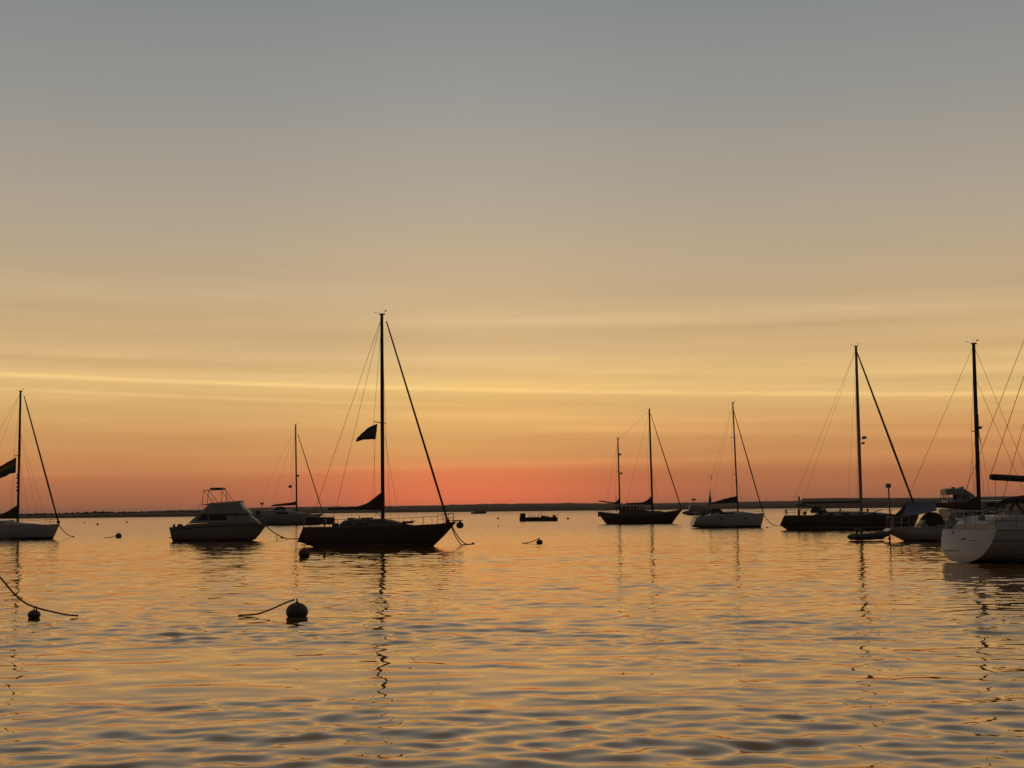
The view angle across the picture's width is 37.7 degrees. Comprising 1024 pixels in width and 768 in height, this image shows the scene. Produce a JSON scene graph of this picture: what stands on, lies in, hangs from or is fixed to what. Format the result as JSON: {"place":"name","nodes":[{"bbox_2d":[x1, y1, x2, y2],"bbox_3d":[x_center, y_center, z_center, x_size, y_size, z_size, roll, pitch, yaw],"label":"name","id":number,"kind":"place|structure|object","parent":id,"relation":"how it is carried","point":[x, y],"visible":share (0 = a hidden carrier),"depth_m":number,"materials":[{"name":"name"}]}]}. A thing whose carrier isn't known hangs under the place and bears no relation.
{"place":"outdoors","nodes":[
{"label":"outdoors","id":0,"kind":"place"},
{"bbox_2d":[0,512,255,518],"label":"shore","id":1,"kind":"structure","parent":0,"point":[136,514],"depth_m":993.37,"materials":[{"name":"black"}]},
{"bbox_2d":[20,510,201,514],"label":"scrub trees","id":2,"kind":"object","parent":1,"relation":"on","point":[104,512],"visible":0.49,"depth_m":1009.03,"materials":[{"name":"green plant"}]},
{"bbox_2d":[150,500,800,513],"bbox_3d":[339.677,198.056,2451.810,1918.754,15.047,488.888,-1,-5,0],"label":"shore","id":3,"kind":"structure","parent":0,"point":[569,507],"depth_m":2407.25,"materials":[{"name":"black"}]},
{"bbox_2d":[0,508,1023,767],"bbox_3d":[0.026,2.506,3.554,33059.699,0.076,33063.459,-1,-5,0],"label":"water","id":4,"kind":"structure","parent":0,"point":[584,640],"depth_m":23.74,"materials":[{"name":"liquid"}]},
{"bbox_2d":[0,390,59,539],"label":"sailboat","id":5,"kind":"object","parent":4,"relation":"on","point":[10,529],"visible":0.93,"depth_m":135.88,"materials":[{"name":"paint"}]},
{"bbox_2d":[0,458,15,477],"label":"flag","id":6,"kind":"object","parent":5,"relation":"attached to","point":[8,468],"visible":1,"depth_m":136.38,"materials":[{"name":"multicoloured fabric"}]},
{"bbox_2d":[28,608,40,617],"bbox_3d":[-10.250,4.925,32.169,0.273,0.262,0.273,-4,-6,38],"label":"mooring buoy","id":7,"kind":"object","parent":4,"relation":"on","point":[33,613],"visible":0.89,"depth_m":32.07,"materials":[{"name":"plastic"}]},
{"bbox_2d":[0,576,77,616],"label":"mooring line","id":8,"kind":"object","parent":7,"relation":"attached to","point":[9,588],"visible":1,"depth_m":32.17,"materials":[{"name":"fabric"}]},
{"bbox_2d":[169,488,266,541],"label":"motor cruiser","id":9,"kind":"object","parent":4,"relation":"on","point":[228,521],"visible":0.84,"depth_m":117.78,"materials":[{"name":"white paint"}]},
{"bbox_2d":[266,526,298,538],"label":"mooring line","id":10,"kind":"object","parent":9,"relation":"attached to","point":[281,536],"visible":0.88,"depth_m":121.73,"materials":[{"name":"fabric"}]},
{"bbox_2d":[238,599,294,615],"bbox_3d":[-5.228,4.750,31.851,1.251,0.363,0.156,-2,-5,11],"label":"mooring line","id":11,"kind":"object","parent":4,"relation":"on","point":[266,610],"visible":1,"depth_m":31.79,"materials":[{"name":"fabric"}]},
{"bbox_2d":[252,424,322,524],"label":"sailboat","id":12,"kind":"object","parent":4,"relation":"on","point":[280,516],"visible":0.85,"depth_m":260.48,"materials":[{"name":"paint"}]},
{"bbox_2d":[286,599,307,616],"bbox_3d":[-4.556,4.781,31.784,0.476,0.474,0.476,1,-5,-21],"label":"mooring buoy","id":13,"kind":"object","parent":4,"relation":"on","point":[296,609],"visible":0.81,"depth_m":31.61,"materials":[{"name":"plastic"}]},
{"bbox_2d":[298,546,309,556],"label":"mooring buoy","id":14,"kind":"object","parent":4,"relation":"on","point":[304,552],"visible":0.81,"depth_m":73.71,"materials":[{"name":"plastic"}]},
{"bbox_2d":[297,310,463,546],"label":"sailboat","id":15,"kind":"object","parent":4,"relation":"on","point":[382,531],"visible":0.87,"depth_m":93.69,"materials":[{"name":"black paint"}]},
{"bbox_2d":[356,424,376,441],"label":"flag","id":16,"kind":"object","parent":15,"relation":"attached to","point":[368,433],"visible":1,"depth_m":94.81,"materials":[{"name":"fabric"}]},
{"bbox_2d":[471,510,486,513],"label":"workboat","id":17,"kind":"object","parent":4,"relation":"on","point":[479,512],"visible":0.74,"depth_m":959.87,"materials":[{"name":"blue paint"}]},
{"bbox_2d":[519,510,557,520],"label":"float","id":18,"kind":"object","parent":4,"relation":"on","point":[522,517],"visible":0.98,"depth_m":287.43,"materials":[{"name":"black paint"}]},
{"bbox_2d":[595,408,681,523],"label":"sailboat","id":19,"kind":"object","parent":4,"relation":"on","point":[632,516],"visible":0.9,"depth_m":218.29,"materials":[{"name":"black paint"}]},
{"bbox_2d":[682,499,711,514],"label":"motorboat","id":20,"kind":"object","parent":4,"relation":"on","point":[694,508],"visible":0.54,"depth_m":465.30,"materials":[{"name":"grey paint"}]},
{"bbox_2d":[690,402,764,527],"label":"sailboat","id":21,"kind":"object","parent":4,"relation":"on","point":[717,518],"visible":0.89,"depth_m":165.96,"materials":[{"name":"paint"}]},
{"bbox_2d":[780,345,918,529],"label":"sailboat","id":22,"kind":"object","parent":4,"relation":"on","point":[825,519],"visible":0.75,"depth_m":142.39,"materials":[{"name":"black paint"}]},
{"bbox_2d":[847,528,888,539],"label":"inflatable dinghy","id":23,"kind":"object","parent":4,"relation":"on","point":[871,536],"visible":0.91,"depth_m":95.80,"materials":[{"name":"grey rubber"}]},
{"bbox_2d":[883,340,1023,541],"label":"sailboat","id":24,"kind":"object","parent":4,"relation":"on","point":[929,525],"visible":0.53,"depth_m":93.52,"materials":[{"name":"paint"}]},
{"bbox_2d":[938,486,1000,518],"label":"motor yacht","id":25,"kind":"object","parent":4,"relation":"on","point":[957,493],"visible":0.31,"depth_m":127.89,"materials":[{"name":"paint"}]},
{"bbox_2d":[941,341,1023,562],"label":"sailboat","id":26,"kind":"object","parent":4,"relation":"on","point":[998,537],"visible":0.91,"depth_m":57.27,"materials":[{"name":"paint"}]},
{"bbox_2d":[0,0,1023,513],"label":"sky","id":27,"kind":"structure","parent":0,"point":[568,220],"materials":[{"name":"orange"}]},
{"bbox_2d":[801,496,1013,508],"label":"bluff","id":28,"kind":"structure","parent":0,"point":[882,502],"depth_m":1857.26,"materials":[{"name":"black"}]}
]}

